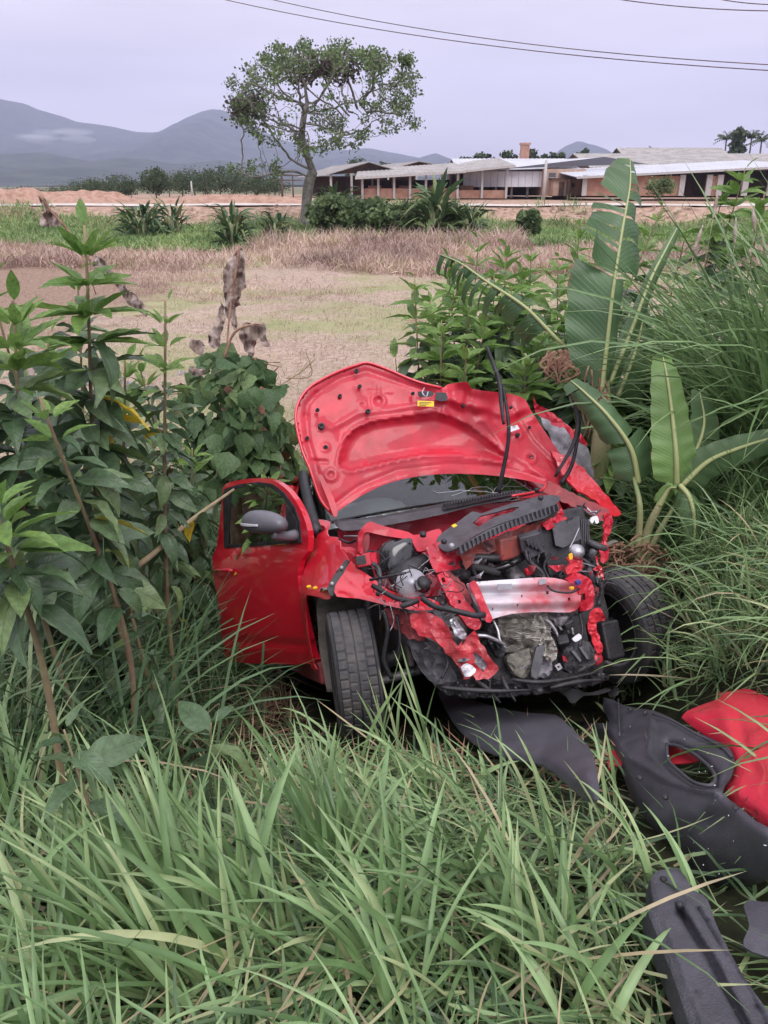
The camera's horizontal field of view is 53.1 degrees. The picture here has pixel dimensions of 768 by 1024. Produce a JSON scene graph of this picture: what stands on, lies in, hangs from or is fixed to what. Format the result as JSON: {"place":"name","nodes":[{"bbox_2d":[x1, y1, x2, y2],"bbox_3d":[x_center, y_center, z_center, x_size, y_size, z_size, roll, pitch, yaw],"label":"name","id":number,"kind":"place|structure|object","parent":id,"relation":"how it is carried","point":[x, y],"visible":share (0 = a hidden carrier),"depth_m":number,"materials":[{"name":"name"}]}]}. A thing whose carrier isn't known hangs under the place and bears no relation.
{"place":"outdoors","nodes":[
{"label":"outdoors","id":0,"kind":"place"},
{"bbox_2d":[38,195,95,294],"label":"dead banana leaf","id":1,"kind":"object","parent":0,"point":[49,217],"visible":0.94,"depth_m":5.17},
{"bbox_2d":[0,152,446,186],"bbox_3d":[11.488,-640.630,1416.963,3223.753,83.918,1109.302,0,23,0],"label":"foothills","id":2,"kind":"structure","parent":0,"point":[36,169],"depth_m":1424.50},
{"bbox_2d":[0,99,611,185],"bbox_3d":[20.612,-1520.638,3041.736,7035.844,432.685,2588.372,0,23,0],"label":"mountains","id":3,"kind":"structure","parent":0,"point":[208,135],"depth_m":3239.53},
{"bbox_2d":[156,418,562,687],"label":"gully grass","id":4,"kind":"structure","parent":0,"point":[210,515],"depth_m":7.56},
{"bbox_2d":[0,186,767,1023],"bbox_3d":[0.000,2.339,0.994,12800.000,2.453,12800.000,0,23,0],"label":"ground","id":5,"kind":"structure","parent":0,"point":[584,708],"depth_m":16.35,"materials":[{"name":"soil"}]},
{"bbox_2d":[0,261,44,454],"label":"broadleaf shrub","id":6,"kind":"object","parent":5,"relation":"on","point":[11,373],"visible":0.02,"depth_m":3.59,"materials":[{"name":"green plant"}]},
{"bbox_2d":[0,479,95,820],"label":"broadleaf shrub","id":7,"kind":"object","parent":5,"relation":"on","point":[50,556],"visible":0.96,"depth_m":1.86,"materials":[{"name":"green plant"}]},
{"bbox_2d":[0,270,99,780],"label":"broadleaf shrub","id":8,"kind":"object","parent":5,"relation":"on","point":[14,427],"visible":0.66,"depth_m":2.46,"materials":[{"name":"green plant"}]},
{"bbox_2d":[0,187,100,202],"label":"soil mound","id":9,"kind":"object","parent":5,"relation":"on","point":[19,194],"visible":0.91,"depth_m":76.57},
{"bbox_2d":[4,315,111,652],"bbox_3d":[-1.614,0.228,3.895,0.514,2.387,0.450,0,23,0],"label":"broadleaf shrub","id":10,"kind":"object","parent":5,"relation":"on","point":[78,434],"visible":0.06,"depth_m":3.53,"materials":[{"name":"green plant"}]},
{"bbox_2d":[6,476,115,792],"bbox_3d":[-1.370,0.631,3.247,0.448,1.712,0.447,0,23,0],"label":"broadleaf shrub","id":11,"kind":"object","parent":5,"relation":"on","point":[43,641],"visible":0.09,"depth_m":3.21,"materials":[{"name":"green plant"}]},
{"bbox_2d":[41,440,129,732],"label":"broadleaf shrub","id":12,"kind":"object","parent":5,"relation":"on","point":[112,687],"visible":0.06,"depth_m":3.58,"materials":[{"name":"green plant"}]},
{"bbox_2d":[0,385,172,794],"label":"broadleaf shrub","id":13,"kind":"object","parent":5,"relation":"on","point":[117,533],"visible":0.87,"depth_m":2.40,"materials":[{"name":"green plant"}]},
{"bbox_2d":[50,263,123,615],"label":"broadleaf shrub","id":14,"kind":"object","parent":5,"relation":"on","point":[71,354],"visible":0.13,"depth_m":4.00,"materials":[{"name":"green plant"}]},
{"bbox_2d":[29,701,145,841],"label":"broadleaf shrub","id":15,"kind":"object","parent":5,"relation":"on","point":[114,750],"visible":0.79,"depth_m":1.79,"materials":[{"name":"green plant"}]},
{"bbox_2d":[18,198,170,770],"bbox_3d":[-1.115,0.228,3.112,0.564,2.778,0.432,11,26,25],"label":"broadleaf shrub","id":16,"kind":"object","parent":5,"relation":"on","point":[107,416],"visible":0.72,"depth_m":2.78,"materials":[{"name":"green plant"}]},
{"bbox_2d":[93,255,146,317],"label":"dead banana leaf","id":17,"kind":"object","parent":16,"relation":"attached to","point":[131,298],"visible":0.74,"depth_m":4.40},
{"bbox_2d":[56,190,137,201],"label":"soil mound","id":18,"kind":"object","parent":5,"relation":"on","point":[104,196],"visible":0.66,"depth_m":80.44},
{"bbox_2d":[87,487,172,735],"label":"broadleaf shrub","id":19,"kind":"object","parent":5,"relation":"on","point":[124,606],"visible":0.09,"depth_m":3.76,"materials":[{"name":"green plant"}]},
{"bbox_2d":[91,379,175,659],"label":"broadleaf shrub","id":20,"kind":"object","parent":5,"relation":"on","point":[150,541],"visible":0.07,"depth_m":4.16,"materials":[{"name":"green plant"}]},
{"bbox_2d":[95,344,179,755],"bbox_3d":[-1.138,0.397,3.562,0.343,2.326,0.361,-10,25,-22],"label":"broadleaf shrub","id":21,"kind":"object","parent":5,"relation":"on","point":[136,496],"visible":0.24,"depth_m":3.27,"materials":[{"name":"green plant"}]},
{"bbox_2d":[104,200,176,236],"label":"banana clump","id":22,"kind":"object","parent":5,"relation":"on","point":[142,225],"visible":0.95,"depth_m":48.22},
{"bbox_2d":[104,606,187,787],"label":"broadleaf shrub","id":23,"kind":"object","parent":5,"relation":"on","point":[151,693],"visible":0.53,"depth_m":3.08,"materials":[{"name":"green plant"}]},
{"bbox_2d":[136,166,175,198],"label":"tree","id":24,"kind":"object","parent":5,"relation":"on","point":[156,182],"visible":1,"depth_m":95.85,"materials":[{"name":"green plant"}]},
{"bbox_2d":[121,348,209,681],"bbox_3d":[-1.345,0.235,4.937,0.466,2.620,0.406,-16,28,-33],"label":"broadleaf shrub","id":25,"kind":"object","parent":5,"relation":"on","point":[141,381],"visible":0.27,"depth_m":4.62,"materials":[{"name":"green plant"}]},
{"bbox_2d":[0,468,332,847],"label":"slope grass","id":26,"kind":"structure","parent":5,"relation":"on","point":[198,691],"depth_m":3.13,"materials":[{"name":"plant"}]},
{"bbox_2d":[114,488,234,567],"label":"fallen branch","id":27,"kind":"object","parent":26,"relation":"on","point":[201,516],"visible":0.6,"depth_m":3.62,"materials":[{"name":"wood"}]},
{"bbox_2d":[131,288,202,774],"bbox_3d":[-0.908,0.312,3.471,0.337,2.548,0.300,0,23,0],"label":"broadleaf shrub","id":28,"kind":"object","parent":5,"relation":"on","point":[172,444],"visible":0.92,"depth_m":3.24,"materials":[{"name":"green plant"}]},
{"bbox_2d":[140,411,200,698],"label":"broadleaf shrub","id":29,"kind":"object","parent":5,"relation":"on","point":[182,553],"visible":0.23,"depth_m":4.54,"materials":[{"name":"green plant"}]},
{"bbox_2d":[147,196,204,233],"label":"banana clump","id":30,"kind":"object","parent":5,"relation":"on","point":[175,212],"visible":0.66,"depth_m":50.19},
{"bbox_2d":[167,442,221,697],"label":"broadleaf shrub","id":31,"kind":"object","parent":5,"relation":"on","point":[197,563],"visible":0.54,"depth_m":4.80,"materials":[{"name":"green plant"}]},
{"bbox_2d":[188,170,227,194],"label":"tree","id":32,"kind":"object","parent":5,"relation":"on","point":[209,182],"visible":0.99,"depth_m":104.40,"materials":[{"name":"green plant"}]},
{"bbox_2d":[169,701,254,829],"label":"broadleaf shrub","id":33,"kind":"object","parent":5,"relation":"on","point":[195,718],"visible":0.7,"depth_m":2.40,"materials":[{"name":"green plant"}]},
{"bbox_2d":[124,194,314,202],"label":"soil mound","id":34,"kind":"object","parent":5,"relation":"on","point":[221,198],"visible":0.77,"depth_m":76.64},
{"bbox_2d":[196,200,265,248],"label":"banana clump","id":35,"kind":"object","parent":5,"relation":"on","point":[231,231],"visible":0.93,"depth_m":43.78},
{"bbox_2d":[166,342,314,608],"bbox_3d":[-1.035,0.182,5.762,1.096,2.783,1.239,0,23,0],"label":"creeping vine","id":36,"kind":"object","parent":5,"relation":"on","point":[246,431],"visible":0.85,"depth_m":5.16,"materials":[{"name":"green plant"}]},
{"bbox_2d":[207,303,225,348],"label":"dead banana leaf","id":37,"kind":"object","parent":36,"relation":"on","point":[213,335],"visible":1,"depth_m":5.29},
{"bbox_2d":[223,245,246,356],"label":"dead banana leaf","id":38,"kind":"object","parent":36,"relation":"on","point":[234,284],"visible":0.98,"depth_m":5.35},
{"bbox_2d":[223,323,268,358],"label":"dead banana leaf","id":39,"kind":"object","parent":36,"relation":"on","point":[249,335],"visible":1,"depth_m":5.23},
{"bbox_2d":[238,177,273,194],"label":"tree","id":40,"kind":"object","parent":5,"relation":"on","point":[253,185],"visible":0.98,"depth_m":102.48,"materials":[{"name":"green plant"}]},
{"bbox_2d":[234,467,292,704],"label":"broadleaf shrub","id":41,"kind":"object","parent":5,"relation":"on","point":[253,503],"visible":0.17,"depth_m":4.46,"materials":[{"name":"green plant"}]},
{"bbox_2d":[249,210,298,237],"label":"banana clump","id":42,"kind":"object","parent":5,"relation":"on","point":[280,218],"visible":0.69,"depth_m":45.47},
{"bbox_2d":[219,35,425,223],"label":"umbrella tree","id":43,"kind":"object","parent":5,"relation":"on","point":[331,64],"visible":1,"depth_m":51.88,"materials":[{"name":"green plant"}]},
{"bbox_2d":[301,192,361,233],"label":"bush","id":44,"kind":"object","parent":5,"relation":"on","point":[321,210],"visible":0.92,"depth_m":47.70,"materials":[{"name":"green plant"}]},
{"bbox_2d":[50,630,632,818],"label":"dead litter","id":45,"kind":"object","parent":5,"relation":"on","point":[375,767],"visible":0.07,"depth_m":4.21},
{"bbox_2d":[297,162,393,195],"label":"warehouse","id":46,"kind":"structure","parent":5,"relation":"on","point":[323,179],"depth_m":110.61,"materials":[{"name":"grey"}]},
{"bbox_2d":[17,643,698,938],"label":"tall grass","id":47,"kind":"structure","parent":5,"relation":"on","point":[646,863],"depth_m":2.26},
{"bbox_2d":[340,195,393,234],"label":"bush","id":48,"kind":"object","parent":5,"relation":"on","point":[374,210],"visible":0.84,"depth_m":47.62,"materials":[{"name":"green plant"}]},
{"bbox_2d":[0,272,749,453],"bbox_3d":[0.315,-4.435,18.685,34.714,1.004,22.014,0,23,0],"label":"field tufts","id":49,"kind":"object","parent":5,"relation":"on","point":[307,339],"visible":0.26,"depth_m":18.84,"materials":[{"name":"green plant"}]},
{"bbox_2d":[0,204,765,228],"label":"embankment rubble","id":50,"kind":"object","parent":5,"relation":"on","point":[552,206],"visible":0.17,"depth_m":63.23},
{"bbox_2d":[0,194,766,230],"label":"bank weeds","id":51,"kind":"object","parent":5,"relation":"on","point":[27,204],"visible":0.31,"depth_m":60.75,"materials":[{"name":"green plant"}]},
{"bbox_2d":[0,548,767,1023],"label":"grass clumps","id":52,"kind":"object","parent":5,"relation":"on","point":[110,842],"visible":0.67,"depth_m":1.72,"materials":[{"name":"plant"}]},
{"bbox_2d":[0,437,767,1023],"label":"long grass","id":53,"kind":"structure","parent":5,"relation":"on","point":[324,1009],"depth_m":1.86,"materials":[{"name":"plant"}]},
{"bbox_2d":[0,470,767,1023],"bbox_3d":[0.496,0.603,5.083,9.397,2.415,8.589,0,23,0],"label":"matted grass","id":54,"kind":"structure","parent":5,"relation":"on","point":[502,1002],"depth_m":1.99,"materials":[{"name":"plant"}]},
{"bbox_2d":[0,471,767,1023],"bbox_3d":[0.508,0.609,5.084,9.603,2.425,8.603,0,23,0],"label":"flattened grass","id":55,"kind":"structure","parent":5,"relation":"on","point":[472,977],"depth_m":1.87,"materials":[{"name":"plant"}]},
{"bbox_2d":[0,496,767,1023],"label":"dead straw","id":56,"kind":"object","parent":5,"relation":"on","point":[400,992],"visible":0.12,"depth_m":1.76,"materials":[{"name":"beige plant"}]},
{"bbox_2d":[0,211,767,252],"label":"pasture grass","id":57,"kind":"structure","parent":5,"relation":"on","point":[188,237],"depth_m":48.84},
{"bbox_2d":[0,233,767,277],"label":"dry tussocks","id":58,"kind":"object","parent":5,"relation":"on","point":[419,257],"visible":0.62,"depth_m":33.57,"materials":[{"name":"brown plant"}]},
{"bbox_2d":[240,221,544,253],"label":"tall dry tussocks","id":59,"kind":"object","parent":5,"relation":"on","point":[350,235],"visible":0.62,"depth_m":41.10,"materials":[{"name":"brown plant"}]},
{"bbox_2d":[32,251,754,302],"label":"dry edge tussocks","id":60,"kind":"object","parent":5,"relation":"on","point":[292,291],"visible":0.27,"depth_m":26.72,"materials":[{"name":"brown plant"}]},
{"bbox_2d":[381,199,422,233],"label":"bush","id":61,"kind":"object","parent":5,"relation":"on","point":[395,219],"visible":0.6,"depth_m":47.69,"materials":[{"name":"green plant"}]},
{"bbox_2d":[355,163,465,198],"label":"warehouse","id":62,"kind":"structure","parent":5,"relation":"on","point":[381,188],"depth_m":88.99,"materials":[{"name":"grey"}]},
{"bbox_2d":[384,272,448,382],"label":"broadleaf shrub","id":63,"kind":"object","parent":5,"relation":"on","point":[403,369],"visible":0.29,"depth_m":6.30,"materials":[{"name":"green plant"}]},
{"bbox_2d":[403,287,466,384],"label":"broadleaf shrub","id":64,"kind":"object","parent":5,"relation":"on","point":[436,321],"visible":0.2,"depth_m":6.57,"materials":[{"name":"green plant"}]},
{"bbox_2d":[393,167,477,236],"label":"banana clump","id":65,"kind":"object","parent":5,"relation":"on","point":[433,212],"visible":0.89,"depth_m":46.12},
{"bbox_2d":[408,314,463,387],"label":"broadleaf shrub","id":66,"kind":"object","parent":5,"relation":"on","point":[434,353],"visible":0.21,"depth_m":5.95,"materials":[{"name":"green plant"}]},
{"bbox_2d":[212,346,675,739],"bbox_3d":[0.041,0.199,5.077,2.319,1.966,4.032,-8,-6,-15],"label":"wrecked car","id":67,"kind":"object","parent":5,"relation":"on","point":[440,534],"visible":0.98,"depth_m":3.95,"materials":[{"name":"red paint"}]},
{"bbox_2d":[412,268,480,382],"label":"broadleaf shrub","id":68,"kind":"object","parent":5,"relation":"on","point":[448,303],"visible":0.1,"depth_m":6.95,"materials":[{"name":"green plant"}]},
{"bbox_2d":[426,246,478,380],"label":"broadleaf shrub","id":69,"kind":"object","parent":5,"relation":"on","point":[442,291],"visible":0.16,"depth_m":7.34,"materials":[{"name":"green plant"}]},
{"bbox_2d":[431,343,491,388],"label":"broadleaf shrub","id":70,"kind":"object","parent":5,"relation":"on","point":[464,352],"visible":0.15,"depth_m":5.70,"materials":[{"name":"green plant"}]},
{"bbox_2d":[429,280,495,389],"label":"broadleaf shrub","id":71,"kind":"object","parent":5,"relation":"on","point":[467,321],"visible":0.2,"depth_m":6.39,"materials":[{"name":"green plant"}]},
{"bbox_2d":[443,231,497,389],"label":"broadleaf shrub","id":72,"kind":"object","parent":5,"relation":"on","point":[486,274],"visible":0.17,"depth_m":7.15,"materials":[{"name":"green plant"}]},
{"bbox_2d":[445,201,497,236],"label":"banana clump","id":73,"kind":"object","parent":5,"relation":"on","point":[469,219],"visible":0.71,"depth_m":46.44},
{"bbox_2d":[452,303,507,391],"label":"broadleaf shrub","id":74,"kind":"object","parent":5,"relation":"on","point":[484,332],"visible":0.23,"depth_m":6.16,"materials":[{"name":"green plant"}]},
{"bbox_2d":[446,158,515,197],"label":"warehouse","id":75,"kind":"structure","parent":5,"relation":"on","point":[482,165],"depth_m":91.72,"materials":[{"name":"grey"}]},
{"bbox_2d":[471,280,537,392],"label":"broadleaf shrub","id":76,"kind":"object","parent":5,"relation":"on","point":[501,355],"visible":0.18,"depth_m":6.40,"materials":[{"name":"green plant"}]},
{"bbox_2d":[472,238,537,390],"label":"broadleaf shrub","id":77,"kind":"object","parent":5,"relation":"on","point":[506,264],"visible":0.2,"depth_m":6.62,"materials":[{"name":"green plant"}]},
{"bbox_2d":[435,687,599,802],"bbox_3d":[0.499,0.898,3.296,0.410,1.280,2.246,0,23,0],"label":"bumper lip","id":78,"kind":"object","parent":5,"relation":"on","point":[544,737],"visible":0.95,"depth_m":2.78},
{"bbox_2d":[493,344,561,436],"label":"broadleaf shrub","id":79,"kind":"object","parent":5,"relation":"on","point":[517,370],"visible":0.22,"depth_m":5.56,"materials":[{"name":"green plant"}]},
{"bbox_2d":[515,208,543,236],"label":"bush","id":80,"kind":"object","parent":5,"relation":"on","point":[532,219],"visible":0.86,"depth_m":48.20,"materials":[{"name":"green plant"}]},
{"bbox_2d":[503,322,566,435],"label":"broadleaf shrub","id":81,"kind":"object","parent":5,"relation":"on","point":[535,342],"visible":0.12,"depth_m":5.79,"materials":[{"name":"green plant"}]},
{"bbox_2d":[514,245,555,374],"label":"broadleaf shrub","id":82,"kind":"object","parent":5,"relation":"on","point":[543,301],"visible":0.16,"depth_m":7.53,"materials":[{"name":"green plant"}]},
{"bbox_2d":[448,157,643,197],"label":"warehouse","id":83,"kind":"structure","parent":5,"relation":"on","point":[521,185],"depth_m":93.93,"materials":[{"name":"metal"}]},
{"bbox_2d":[533,252,570,402],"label":"broadleaf shrub","id":84,"kind":"object","parent":5,"relation":"on","point":[560,280],"visible":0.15,"depth_m":7.10,"materials":[{"name":"green plant"}]},
{"bbox_2d":[436,158,679,534],"bbox_3d":[1.171,-0.872,5.131,1.647,2.732,0.918,0,23,0],"label":"banana plant","id":85,"kind":"object","parent":5,"relation":"on","point":[619,179],"visible":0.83,"depth_m":4.83,"materials":[{"name":"green plant"}]},
{"bbox_2d":[531,169,585,195],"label":"plaster building","id":86,"kind":"structure","parent":5,"relation":"on","point":[556,182],"depth_m":91.34,"materials":[{"name":"paint"}]},
{"bbox_2d":[540,356,591,507],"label":"broadleaf shrub","id":87,"kind":"object","parent":5,"relation":"on","point":[566,412],"visible":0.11,"depth_m":5.52,"materials":[{"name":"green plant"}]},
{"bbox_2d":[551,219,597,332],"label":"broadleaf shrub","id":88,"kind":"object","parent":5,"relation":"on","point":[574,254],"visible":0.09,"depth_m":7.95,"materials":[{"name":"green plant"}]},
{"bbox_2d":[573,437,654,557],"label":"broadleaf shrub","id":89,"kind":"object","parent":5,"relation":"on","point":[608,485],"visible":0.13,"depth_m":4.92,"materials":[{"name":"green plant"}]},
{"bbox_2d":[612,201,671,337],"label":"broadleaf shrub","id":90,"kind":"object","parent":5,"relation":"on","point":[643,229],"visible":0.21,"depth_m":7.57,"materials":[{"name":"green plant"}]},
{"bbox_2d":[552,160,767,198],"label":"warehouse","id":91,"kind":"structure","parent":5,"relation":"on","point":[592,178],"depth_m":85.71,"materials":[{"name":"metal"}]},
{"bbox_2d":[643,175,676,199],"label":"tree","id":92,"kind":"object","parent":5,"relation":"on","point":[662,189],"visible":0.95,"depth_m":78.74,"materials":[{"name":"green plant"}]},
{"bbox_2d":[635,222,694,422],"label":"broadleaf shrub","id":93,"kind":"object","parent":5,"relation":"on","point":[680,249],"visible":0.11,"depth_m":7.17,"materials":[{"name":"green plant"}]},
{"bbox_2d":[563,355,767,589],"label":"banana plant","id":94,"kind":"object","parent":5,"relation":"on","point":[634,462],"visible":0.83,"depth_m":4.03,"materials":[{"name":"green plant"}]},
{"bbox_2d":[568,153,767,179],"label":"roof","id":95,"kind":"structure","parent":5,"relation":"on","point":[656,158],"depth_m":136.08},
{"bbox_2d":[572,689,767,889],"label":"torn bumper","id":96,"kind":"object","parent":5,"relation":"on","point":[732,836],"visible":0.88,"depth_m":2.40,"materials":[{"name":"red paint"}]},
{"bbox_2d":[613,148,726,153],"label":"warehouse","id":97,"kind":"structure","parent":5,"relation":"on","point":[669,150],"depth_m":165.67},
{"bbox_2d":[589,479,767,700],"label":"bank grass","id":98,"kind":"structure","parent":5,"relation":"on","point":[746,528],"depth_m":3.58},
{"bbox_2d":[642,868,767,1023],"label":"impact absorber","id":99,"kind":"object","parent":5,"relation":"on","point":[695,995],"visible":0.92,"depth_m":1.63,"materials":[{"name":"black plastic"}]},
{"bbox_2d":[668,180,741,351],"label":"broadleaf shrub","id":100,"kind":"object","parent":5,"relation":"on","point":[713,238],"visible":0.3,"depth_m":6.70,"materials":[{"name":"green plant"}]},
{"bbox_2d":[689,158,766,399],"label":"broadleaf shrub","id":101,"kind":"object","parent":5,"relation":"on","point":[734,187],"visible":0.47,"depth_m":6.59,"materials":[{"name":"green plant"}]},
{"bbox_2d":[727,126,749,153],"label":"tree","id":102,"kind":"object","parent":5,"relation":"on","point":[738,139],"visible":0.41,"depth_m":175.23,"materials":[{"name":"green plant"}]},
{"bbox_2d":[712,189,767,356],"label":"broadleaf shrub","id":103,"kind":"object","parent":5,"relation":"on","point":[759,203],"visible":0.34,"depth_m":5.89,"materials":[{"name":"green plant"}]},
{"bbox_2d":[743,900,767,957],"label":"plastic fragment","id":104,"kind":"object","parent":5,"relation":"on","point":[755,942],"visible":0.98,"depth_m":1.77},
{"bbox_2d":[0,203,767,205],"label":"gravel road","id":105,"kind":"structure","parent":0,"point":[110,204],"depth_m":66.25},
{"bbox_2d":[0,0,767,158],"label":"sky","id":106,"kind":"structure","parent":0,"point":[132,65],"materials":[{"name":"grey"}]},
{"bbox_2d":[227,0,767,70],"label":"power line","id":107,"kind":"object","parent":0,"point":[508,47],"visible":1,"depth_m":18.78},
{"bbox_2d":[274,0,767,64],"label":"power line","id":108,"kind":"object","parent":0,"point":[532,44],"visible":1,"depth_m":19.64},
{"bbox_2d":[487,150,767,584],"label":"tall guinea grass","id":109,"kind":"structure","parent":0,"point":[734,385],"depth_m":4.42,"materials":[{"name":"plant"}]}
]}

